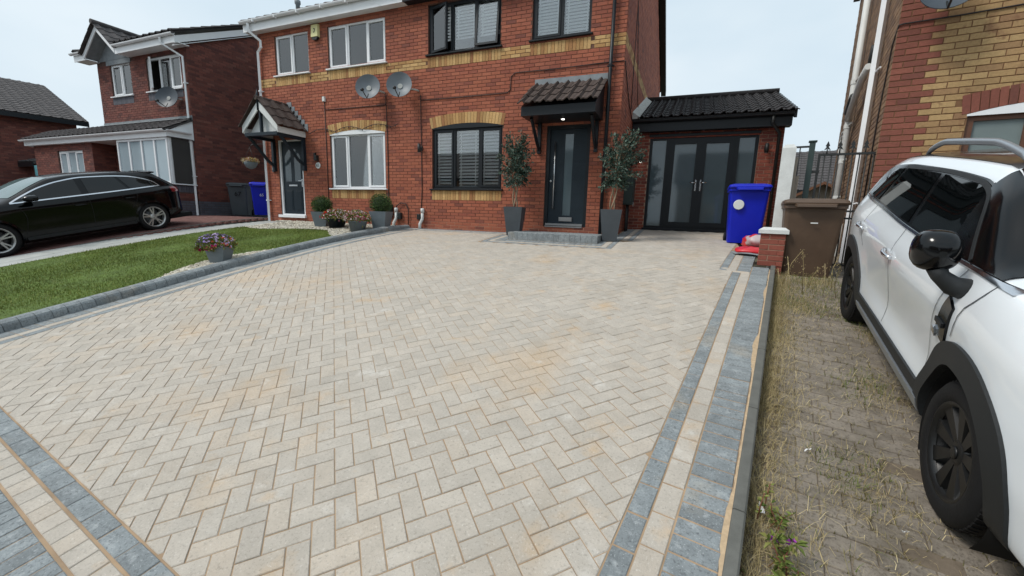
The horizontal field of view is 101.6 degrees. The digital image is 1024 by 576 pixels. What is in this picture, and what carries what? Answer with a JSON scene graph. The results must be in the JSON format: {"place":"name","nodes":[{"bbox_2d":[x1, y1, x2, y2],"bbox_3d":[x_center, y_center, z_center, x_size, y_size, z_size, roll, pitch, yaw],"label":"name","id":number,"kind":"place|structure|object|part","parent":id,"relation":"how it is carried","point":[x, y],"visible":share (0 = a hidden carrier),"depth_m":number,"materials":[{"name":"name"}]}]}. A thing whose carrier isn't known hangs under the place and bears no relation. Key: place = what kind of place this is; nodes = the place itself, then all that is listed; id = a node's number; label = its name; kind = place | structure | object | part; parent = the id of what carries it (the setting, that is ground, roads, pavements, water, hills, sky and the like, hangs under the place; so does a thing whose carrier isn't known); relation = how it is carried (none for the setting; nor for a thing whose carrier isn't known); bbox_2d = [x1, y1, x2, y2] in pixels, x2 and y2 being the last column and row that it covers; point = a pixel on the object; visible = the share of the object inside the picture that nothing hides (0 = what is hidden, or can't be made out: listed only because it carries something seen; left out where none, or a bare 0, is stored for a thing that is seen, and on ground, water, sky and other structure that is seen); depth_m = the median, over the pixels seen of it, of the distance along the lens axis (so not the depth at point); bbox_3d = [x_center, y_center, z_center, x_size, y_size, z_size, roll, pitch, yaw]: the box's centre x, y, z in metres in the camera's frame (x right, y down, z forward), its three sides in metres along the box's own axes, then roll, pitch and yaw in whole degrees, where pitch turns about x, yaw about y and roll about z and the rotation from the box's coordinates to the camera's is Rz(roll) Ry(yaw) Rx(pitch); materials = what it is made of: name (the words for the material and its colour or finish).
{"place":"outdoors","nodes":[
{"label":"outdoors","id":0,"kind":"place"},
{"bbox_2d":[2,215,267,257],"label":"red drive","id":1,"kind":"structure","parent":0,"point":[38,246],"depth_m":9.99,"materials":[{"name":"red brick"}]},
{"bbox_2d":[0,170,192,257],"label":"parked car","id":2,"kind":"object","parent":1,"relation":"on","point":[45,207],"visible":1,"depth_m":8.95,"materials":[{"name":"black paint"}]},
{"bbox_3d":[-9.454,-1.980,8.448,0.143,0.346,1.040,6,21,22],"label":"front side window","id":3,"kind":"part","parent":2,"relation":"part of","materials":[{"name":"black glass"}]},
{"bbox_3d":[-9.075,-2.316,9.311,0.147,0.327,0.720,6,21,22],"label":"rear side window","id":4,"kind":"part","parent":2,"relation":"part of","materials":[{"name":"black glass"}]},
{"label":"quarter window","id":5,"kind":"part","parent":2,"relation":"part of","materials":[{"name":"black glass"}]},
{"bbox_2d":[18,18,267,217],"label":"detached house","id":6,"kind":"structure","parent":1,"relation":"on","point":[194,144],"depth_m":13.77,"materials":[{"name":"red brick"}]},
{"bbox_2d":[59,150,84,172],"bbox_3d":[-15.723,-4.470,15.002,1.670,0.880,0.084,6,11,22],"label":"window","id":7,"kind":"structure","parent":6,"relation":"in","point":[71,161],"depth_m":15.02,"materials":[{"name":"white plastic"}]},
{"bbox_2d":[110,62,133,97],"bbox_3d":[-13.245,-7.050,14.195,1.270,1.075,0.180,6,11,22],"label":"window","id":8,"kind":"structure","parent":6,"relation":"in","point":[121,73],"depth_m":14.24,"materials":[{"name":"white plastic"}]},
{"bbox_2d":[116,137,192,185],"bbox_3d":[-11.546,-4.048,13.449,2.740,1.450,0.630,6,11,22],"label":"window","id":9,"kind":"structure","parent":6,"relation":"in","point":[147,154],"depth_m":13.05,"materials":[{"name":"white plastic"}]},
{"bbox_2d":[146,54,183,92],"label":"window","id":10,"kind":"structure","parent":6,"relation":"in","point":[164,71],"depth_m":13.35,"materials":[{"name":"white plastic"}]},
{"bbox_2d":[155,86,182,106],"bbox_3d":[-10.672,-5.941,12.990,0.685,0.649,0.583,-6,12,-37],"label":"satellite dish","id":11,"kind":"object","parent":6,"relation":"attached to","point":[166,96],"visible":1,"depth_m":13.04,"materials":[{"name":"grey metal"}]},
{"bbox_2d":[168,137,197,185],"bbox_3d":[-10.279,-3.922,13.048,0.100,1.385,0.770,6,11,22],"label":"window","id":12,"kind":"structure","parent":6,"relation":"in","point":[169,139],"depth_m":12.83,"materials":[{"name":"white plastic"}]},
{"bbox_2d":[62,217,266,247],"bbox_3d":[-8.807,-0.911,9.186,0.050,1.311,7.500,6,11,22],"label":"drive edging","id":13,"kind":"object","parent":1,"relation":"on","point":[181,227],"visible":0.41,"depth_m":10.54,"materials":[{"name":"concrete"}]},
{"bbox_2d":[0,221,283,266],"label":"slab path","id":14,"kind":"structure","parent":0,"point":[22,258],"depth_m":8.65,"materials":[{"name":"concrete"}]},
{"bbox_2d":[0,226,330,319],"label":"lawn","id":15,"kind":"structure","parent":0,"point":[92,276],"depth_m":6.52,"materials":[{"name":"green plant"}]},
{"bbox_2d":[0,228,768,575],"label":"driveway","id":16,"kind":"structure","parent":0,"point":[426,402],"depth_m":2.76,"materials":[{"name":"beige brick"}]},
{"bbox_2d":[495,129,535,234],"bbox_3d":[0.076,-2.217,8.827,0.775,2.192,0.847,-2,11,-21],"label":"potted tree","id":17,"kind":"object","parent":16,"relation":"on","point":[514,216],"visible":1,"depth_m":8.75,"materials":[{"name":"green plant"}]},
{"bbox_2d":[508,231,601,243],"bbox_3d":[0.954,-1.015,8.573,1.798,0.231,1.090,6,11,22],"label":"front step","id":18,"kind":"object","parent":16,"relation":"on","point":[583,238],"visible":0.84,"depth_m":8.10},
{"bbox_2d":[597,127,647,241],"bbox_3d":[2.038,-1.949,7.861,0.916,2.135,0.746,6,11,22],"label":"potted tree","id":19,"kind":"object","parent":16,"relation":"on","point":[610,216],"visible":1,"depth_m":7.84,"materials":[{"name":"green plant"}]},
{"bbox_2d":[733,251,757,255],"bbox_3d":[3.779,-0.551,6.602,0.521,0.045,0.404,10,13,40],"label":"plastic sack","id":20,"kind":"object","parent":16,"relation":"on","point":[734,252],"visible":0.45,"depth_m":6.51,"materials":[{"name":"plastic"}]},
{"bbox_2d":[735,246,758,253],"bbox_3d":[3.808,-0.607,6.654,0.457,0.123,0.406,9,12,35],"label":"plastic sack","id":21,"kind":"object","parent":20,"relation":"on","point":[751,249],"visible":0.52,"depth_m":6.53,"materials":[{"name":"red plastic"}]},
{"bbox_2d":[723,184,772,242],"bbox_3d":[4.371,-1.377,7.826,0.708,1.084,0.869,6,11,22],"label":"wheelie bin","id":22,"kind":"object","parent":16,"relation":"on","point":[747,207],"visible":0.83,"depth_m":7.55,"materials":[{"name":"blue plastic"}]},
{"bbox_2d":[0,0,860,151],"label":"sky","id":23,"kind":"structure","parent":0,"point":[803,49],"materials":[{"name":"white"}]},
{"bbox_2d":[267,220,769,285],"bbox_3d":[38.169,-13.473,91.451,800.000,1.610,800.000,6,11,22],"label":"ground","id":24,"kind":"structure","parent":0,"point":[755,262],"depth_m":7.14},
{"bbox_2d":[0,77,89,185],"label":"house","id":25,"kind":"structure","parent":24,"relation":"on","point":[27,109],"depth_m":18.01,"materials":[{"name":"red brick"}]},
{"bbox_2d":[17,158,36,175],"bbox_3d":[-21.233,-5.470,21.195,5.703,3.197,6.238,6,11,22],"label":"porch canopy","id":26,"kind":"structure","parent":25,"relation":"attached to","point":[31,162],"depth_m":17.55,"materials":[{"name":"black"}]},
{"bbox_2d":[34,165,37,175],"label":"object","id":27,"kind":"structure","parent":26,"relation":"attached to","point":[36,171],"depth_m":17.26,"materials":[{"name":"teal glass"}]},
{"bbox_2d":[0,225,409,332],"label":"raised kerb","id":28,"kind":"structure","parent":24,"relation":"on","point":[31,318],"depth_m":5.62,"materials":[{"name":"grey concrete"}]},
{"bbox_2d":[226,182,254,214],"bbox_3d":[-9.236,-3.024,14.241,0.624,1.074,0.853,-1,10,-16],"label":"wheelie bin","id":29,"kind":"object","parent":24,"relation":"on","point":[240,196],"visible":0.94,"depth_m":14.00,"materials":[{"name":"grey plastic"}]},
{"bbox_2d":[249,182,267,214],"bbox_3d":[-8.320,-2.971,13.976,0.603,1.074,0.833,-1,10,-16],"label":"wheelie bin","id":30,"kind":"object","parent":24,"relation":"on","point":[258,192],"visible":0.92,"depth_m":13.69,"materials":[{"name":"blue plastic"}]},
{"bbox_2d":[238,0,665,233],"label":"semi detached house","id":31,"kind":"structure","parent":24,"relation":"on","point":[567,121],"depth_m":9.87,"materials":[{"name":"red brick"}]},
{"bbox_2d":[241,144,259,168],"bbox_3d":[-7.540,-3.829,12.137,0.682,0.726,0.516,6,11,22],"label":"hanging basket","id":32,"kind":"object","parent":31,"relation":"attached to","point":[249,164],"visible":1,"depth_m":12.10,"materials":[{"name":"black paint"}]},
{"bbox_2d":[273,31,310,77],"bbox_3d":[-5.917,-6.278,11.251,1.320,1.060,0.180,6,11,22],"label":"window","id":33,"kind":"structure","parent":31,"relation":"in","point":[292,49],"depth_m":11.29,"materials":[{"name":"white plastic"}]},
{"bbox_2d":[278,140,306,217],"bbox_3d":[-6.267,-3.113,11.921,1.040,2.175,0.200,6,11,22],"label":"door","id":34,"kind":"structure","parent":31,"relation":"in","point":[291,173],"depth_m":11.96,"materials":[{"name":"black plastic"}]},
{"bbox_2d":[311,24,319,40],"bbox_3d":[-5.081,-6.596,10.773,0.240,0.370,0.080,6,11,22],"label":"alarm box","id":35,"kind":"object","parent":31,"relation":"attached to","point":[315,32],"visible":1,"depth_m":10.75,"materials":[{"name":"yellow plastic"}]},
{"bbox_2d":[313,153,318,160],"bbox_3d":[-5.345,-3.568,11.357,0.140,0.210,0.110,6,11,22],"label":"wall light","id":36,"kind":"object","parent":31,"relation":"attached to","point":[316,157],"visible":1,"depth_m":11.33,"materials":[{"name":"black paint"}]},
{"bbox_2d":[324,110,328,197],"bbox_3d":[-4.997,-3.344,11.294,0.026,2.770,0.018,6,11,22],"label":"cable","id":37,"kind":"object","parent":31,"relation":"attached to","point":[326,154],"visible":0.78,"depth_m":11.24,"materials":[{"name":"black plastic"}]},
{"bbox_2d":[309,124,396,133],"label":"string lights","id":38,"kind":"object","parent":31,"relation":"attached to","point":[353,127],"visible":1,"depth_m":10.77},
{"bbox_2d":[324,95,385,109],"bbox_3d":[-4.034,-4.725,10.668,2.016,0.237,0.018,6,11,22],"label":"cable","id":39,"kind":"object","parent":31,"relation":"attached to","point":[355,107],"visible":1,"depth_m":10.66,"materials":[{"name":"black plastic"}]},
{"bbox_2d":[326,17,386,70],"bbox_3d":[-3.885,-6.074,10.433,1.920,1.060,0.180,6,11,22],"label":"window","id":40,"kind":"structure","parent":31,"relation":"in","point":[359,43],"depth_m":10.48,"materials":[{"name":"white plastic"}]},
{"bbox_2d":[329,130,387,189],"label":"window","id":41,"kind":"structure","parent":31,"relation":"in","point":[358,156],"depth_m":11.07,"materials":[{"name":"white plastic"}]},
{"bbox_2d":[355,74,384,98],"bbox_3d":[-3.366,-4.852,10.042,0.667,0.591,0.543,-5,12,-32],"label":"satellite dish","id":42,"kind":"object","parent":31,"relation":"attached to","point":[367,86],"visible":1,"depth_m":10.12,"materials":[{"name":"grey metal"}]},
{"bbox_2d":[386,105,394,214],"bbox_3d":[-3.000,-3.188,10.480,0.329,2.678,0.020,6,11,23],"label":"cable","id":43,"kind":"object","parent":31,"relation":"attached to","point":[387,153],"visible":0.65,"depth_m":10.49,"materials":[{"name":"black plastic"}]},
{"bbox_2d":[387,203,408,224],"bbox_3d":[-3.131,-1.862,10.691,1.121,0.650,0.139,6,11,22],"label":"service pipe","id":44,"kind":"object","parent":31,"relation":"attached to","point":[398,215],"visible":0.77,"depth_m":10.59,"materials":[{"name":"white plastic"}]},
{"bbox_2d":[386,72,418,96],"bbox_3d":[-2.497,-4.739,9.717,0.714,0.591,0.543,-5,12,-32],"label":"satellite dish","id":45,"kind":"object","parent":31,"relation":"attached to","point":[398,84],"visible":1,"depth_m":9.78,"materials":[{"name":"grey metal"}]},
{"bbox_2d":[417,143,422,152],"bbox_3d":[-2.217,-3.361,10.060,0.076,0.208,0.147,6,11,22],"label":"wall light","id":46,"kind":"object","parent":31,"relation":"attached to","point":[419,148],"visible":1,"depth_m":10.01,"materials":[{"name":"black paint"}]},
{"bbox_2d":[417,208,423,228],"bbox_3d":[-2.280,-1.712,10.359,0.206,0.520,0.139,6,11,22],"label":"service pipe","id":47,"kind":"object","parent":31,"relation":"attached to","point":[420,217],"visible":0.92,"depth_m":10.32,"materials":[{"name":"white plastic"}]},
{"bbox_2d":[420,95,421,207],"bbox_3d":[-2.204,-3.162,10.154,0.046,2.871,0.018,6,11,22],"label":"cable","id":48,"kind":"object","parent":31,"relation":"attached to","point":[421,151],"visible":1,"depth_m":10.13,"materials":[{"name":"black plastic"}]},
{"bbox_2d":[425,0,501,56],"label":"window","id":49,"kind":"structure","parent":31,"relation":"in","point":[460,26],"depth_m":9.43,"materials":[{"name":"plastic"}]},
{"bbox_2d":[429,122,502,190],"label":"window","id":50,"kind":"structure","parent":31,"relation":"in","point":[464,154],"depth_m":9.92,"materials":[{"name":"plastic"}]},
{"bbox_2d":[421,60,623,100],"bbox_3d":[0.008,-4.434,9.020,4.685,0.421,0.022,6,11,22],"label":"cable","id":51,"kind":"object","parent":31,"relation":"attached to","point":[522,72],"visible":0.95,"depth_m":8.91,"materials":[{"name":"black plastic"}]},
{"bbox_2d":[529,0,592,42],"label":"window","id":52,"kind":"structure","parent":31,"relation":"in","point":[552,19],"depth_m":8.63,"materials":[{"name":"plastic"}]},
{"bbox_2d":[544,124,590,227],"bbox_3d":[1.178,-2.366,8.951,0.940,2.125,0.170,6,11,22],"label":"door","id":53,"kind":"structure","parent":31,"relation":"in","point":[568,146],"depth_m":8.95,"materials":[{"name":"plastic"}]},
{"bbox_2d":[623,177,635,231],"bbox_3d":[2.738,-1.918,9.812,0.215,1.310,0.400,6,11,22],"label":"meter box","id":54,"kind":"object","parent":31,"relation":"attached to","point":[628,196],"visible":0.73,"depth_m":9.62,"materials":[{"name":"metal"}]},
{"bbox_2d":[625,0,638,120],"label":"cable","id":55,"kind":"object","parent":31,"relation":"attached to","point":[634,62],"visible":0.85,"depth_m":9.14,"materials":[{"name":"black plastic"}]},
{"bbox_2d":[627,88,799,232],"bbox_3d":[5.275,-3.436,11.553,3.327,3.830,5.076,6,11,22],"label":"side extension","id":56,"kind":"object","parent":24,"relation":"on","point":[704,152],"visible":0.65,"depth_m":9.73,"materials":[{"name":"brick"}]},
{"bbox_2d":[641,134,759,232],"bbox_3d":[4.344,-2.416,9.770,2.350,2.180,0.181,6,11,22],"label":"double door","id":57,"kind":"structure","parent":56,"relation":"in","point":[689,179],"depth_m":9.80,"materials":[{"name":"glass"}]},
{"bbox_2d":[764,143,768,152],"bbox_3d":[5.523,-3.026,9.065,0.076,0.208,0.147,6,11,22],"label":"wall light","id":58,"kind":"object","parent":56,"relation":"attached to","point":[766,148],"visible":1,"depth_m":9.01,"materials":[{"name":"black paint"}]},
{"bbox_2d":[722,265,775,575],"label":"concrete edging","id":59,"kind":"object","parent":24,"relation":"on","point":[732,559],"visible":0.94,"depth_m":2.24,"materials":[{"name":"grey concrete"}]},
{"bbox_2d":[741,234,757,246],"bbox_3d":[4.118,-0.778,7.027,0.418,0.267,0.392,3,10,5],"label":"plastic sack","id":60,"kind":"object","parent":24,"relation":"on","point":[743,241],"visible":0.23,"depth_m":7.04,"materials":[{"name":"plastic"}]},
{"bbox_2d":[745,235,760,246],"bbox_3d":[4.103,-0.781,6.896,0.433,0.196,0.357,6,11,22],"label":"plastic sack","id":61,"kind":"object","parent":60,"relation":"on","point":[754,240],"visible":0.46,"depth_m":6.82,"materials":[{"name":"white plastic"}]},
{"bbox_2d":[830,0,1023,262],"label":"neighbour house","id":62,"kind":"structure","parent":24,"relation":"on","point":[922,79],"depth_m":5.23,"materials":[{"name":"red brick"}]},
{"bbox_2d":[920,0,967,8],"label":"satellite dish","id":63,"kind":"object","parent":62,"relation":"attached to","point":[940,4],"visible":1,"depth_m":4.84,"materials":[{"name":"black paint"}]},
{"bbox_2d":[961,112,1023,150],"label":"window","id":64,"kind":"structure","parent":62,"relation":"in","point":[1007,126],"depth_m":5.02,"materials":[{"name":"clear glass"}]},
{"bbox_2d":[718,270,769,575],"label":"spilled sand","id":65,"kind":"structure","parent":0,"point":[725,532],"depth_m":2.07,"materials":[{"name":"beige sand"}]},
{"bbox_2d":[796,181,831,198],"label":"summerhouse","id":66,"kind":"structure","parent":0,"point":[822,191],"depth_m":15.47,"materials":[{"name":"brown wood"}]},
{"bbox_2d":[796,150,836,192],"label":"terrace house","id":67,"kind":"structure","parent":0,"point":[802,165],"depth_m":21.94,"materials":[{"name":"white paint"}]},
{"bbox_2d":[739,252,1023,575],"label":"neighbour drive","id":68,"kind":"structure","parent":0,"point":[946,563],"depth_m":2.36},
{"bbox_2d":[757,227,789,275],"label":"brick pier","id":69,"kind":"structure","parent":68,"relation":"on","point":[772,245],"depth_m":5.78,"materials":[{"name":"red brick"}]},
{"bbox_2d":[739,483,808,575],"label":"flowering weed","id":70,"kind":"object","parent":68,"relation":"on","point":[781,562],"visible":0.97,"depth_m":1.78,"materials":[{"name":"green plant"}]},
{"bbox_2d":[766,144,798,268],"bbox_3d":[3.963,-1.155,6.082,0.245,1.780,0.190,8,12,31],"label":"concrete post","id":71,"kind":"object","parent":68,"relation":"on","point":[788,179],"visible":0.52,"depth_m":5.96,"materials":[{"name":"white concrete"}]},
{"bbox_2d":[796,146,808,175],"bbox_3d":[4.170,-1.193,6.178,0.170,1.735,0.024,8,12,31],"label":"railing","id":72,"kind":"object","parent":68,"relation":"on","point":[800,147],"visible":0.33,"depth_m":6.05,"materials":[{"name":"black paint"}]},
{"bbox_2d":[775,249,841,296],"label":"tall weeds","id":73,"kind":"object","parent":68,"relation":"on","point":[812,275],"visible":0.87,"depth_m":5.17,"materials":[{"name":"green plant"}]},
{"bbox_2d":[802,140,817,197],"bbox_3d":[4.267,-1.163,6.121,0.100,1.900,0.100,8,12,31],"label":"gate post","id":74,"kind":"object","parent":68,"relation":"on","point":[810,159],"visible":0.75,"depth_m":6.00,"materials":[{"name":"grey metal"}]},
{"bbox_2d":[812,139,876,265],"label":"iron gate","id":75,"kind":"structure","parent":74,"relation":"attached to","point":[853,144],"depth_m":5.84,"materials":[{"name":"black metal"}]},
{"bbox_2d":[781,198,850,277],"bbox_3d":[4.141,-0.696,5.861,0.728,1.068,0.873,7,11,28],"label":"wheelie bin","id":76,"kind":"object","parent":68,"relation":"on","point":[813,226],"visible":0.78,"depth_m":5.59,"materials":[{"name":"brown plastic"}]},
{"bbox_2d":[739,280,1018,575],"bbox_3d":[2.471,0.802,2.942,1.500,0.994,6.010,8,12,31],"label":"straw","id":77,"kind":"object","parent":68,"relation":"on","point":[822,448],"visible":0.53,"depth_m":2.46,"materials":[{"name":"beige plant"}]},
{"bbox_2d":[740,267,1019,575],"bbox_3d":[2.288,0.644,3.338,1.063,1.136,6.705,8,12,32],"label":"dead grass","id":78,"kind":"structure","parent":68,"relation":"on","point":[768,375],"depth_m":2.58,"materials":[{"name":"beige plant"}]},
{"bbox_2d":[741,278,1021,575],"bbox_3d":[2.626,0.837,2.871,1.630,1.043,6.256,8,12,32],"label":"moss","id":79,"kind":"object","parent":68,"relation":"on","point":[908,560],"visible":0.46,"depth_m":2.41,"materials":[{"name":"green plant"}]},
{"bbox_2d":[840,138,1023,566],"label":"parked car","id":80,"kind":"object","parent":68,"relation":"on","point":[932,292],"visible":1,"depth_m":2.04,"materials":[{"name":"white paint"}]},
{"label":"quarter window","id":81,"kind":"part","parent":80,"relation":"part of","materials":[{"name":"black glass"}]},
{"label":"rear side window","id":82,"kind":"part","parent":80,"relation":"part of","materials":[{"name":"black glass"}]},
{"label":"front side window","id":83,"kind":"part","parent":80,"relation":"part of","materials":[{"name":"black glass"}]},
{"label":"gravel bed","id":84,"kind":"structure","parent":0,"visible":0},
{"bbox_2d":[159,248,273,277],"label":"gravel","id":85,"kind":"structure","parent":84,"relation":"on","point":[198,264],"depth_m":6.47,"materials":[{"name":"beige gravel"}]},
{"bbox_2d":[193,232,237,262],"bbox_3d":[-4.677,-0.645,6.624,0.658,0.469,0.559,6,11,22],"label":"flower pot","id":86,"kind":"object","parent":85,"relation":"on","point":[222,249],"visible":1,"depth_m":6.51,"materials":[{"name":"stone"}]},
{"bbox_2d":[243,220,391,235],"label":"gravel","id":87,"kind":"structure","parent":84,"relation":"on","point":[289,224],"depth_m":10.41,"materials":[{"name":"beige gravel"}]},
{"bbox_2d":[310,195,332,226],"bbox_3d":[-4.733,-1.927,10.417,0.530,0.773,0.527,6,11,22],"label":"box topiary","id":88,"kind":"object","parent":87,"relation":"on","point":[322,204],"visible":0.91,"depth_m":10.29,"materials":[{"name":"plant"}]},
{"bbox_2d":[321,208,346,227],"bbox_3d":[-4.256,-1.702,10.129,0.755,0.480,0.751,6,11,22],"label":"flower pot","id":89,"kind":"object","parent":87,"relation":"on","point":[335,222],"visible":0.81,"depth_m":9.97,"materials":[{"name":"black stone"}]},
{"bbox_2d":[343,210,371,231],"bbox_3d":[-3.450,-1.507,9.338,0.638,0.498,0.637,6,11,22],"label":"flower pot","id":90,"kind":"object","parent":84,"relation":"on","point":[358,225],"visible":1,"depth_m":9.20,"materials":[{"name":"pink plant"}]},
{"bbox_2d":[342,209,370,223],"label":"flowers","id":91,"kind":"object","parent":90,"relation":"in","point":[359,215],"visible":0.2,"depth_m":9.69,"materials":[{"name":"pink plant"}]},
{"bbox_2d":[369,193,392,227],"bbox_3d":[-3.103,-1.828,9.901,0.555,0.829,0.550,6,11,22],"label":"box topiary","id":92,"kind":"object","parent":84,"relation":"on","point":[380,205],"visible":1,"depth_m":9.77,"materials":[{"name":"plant"}]}
]}

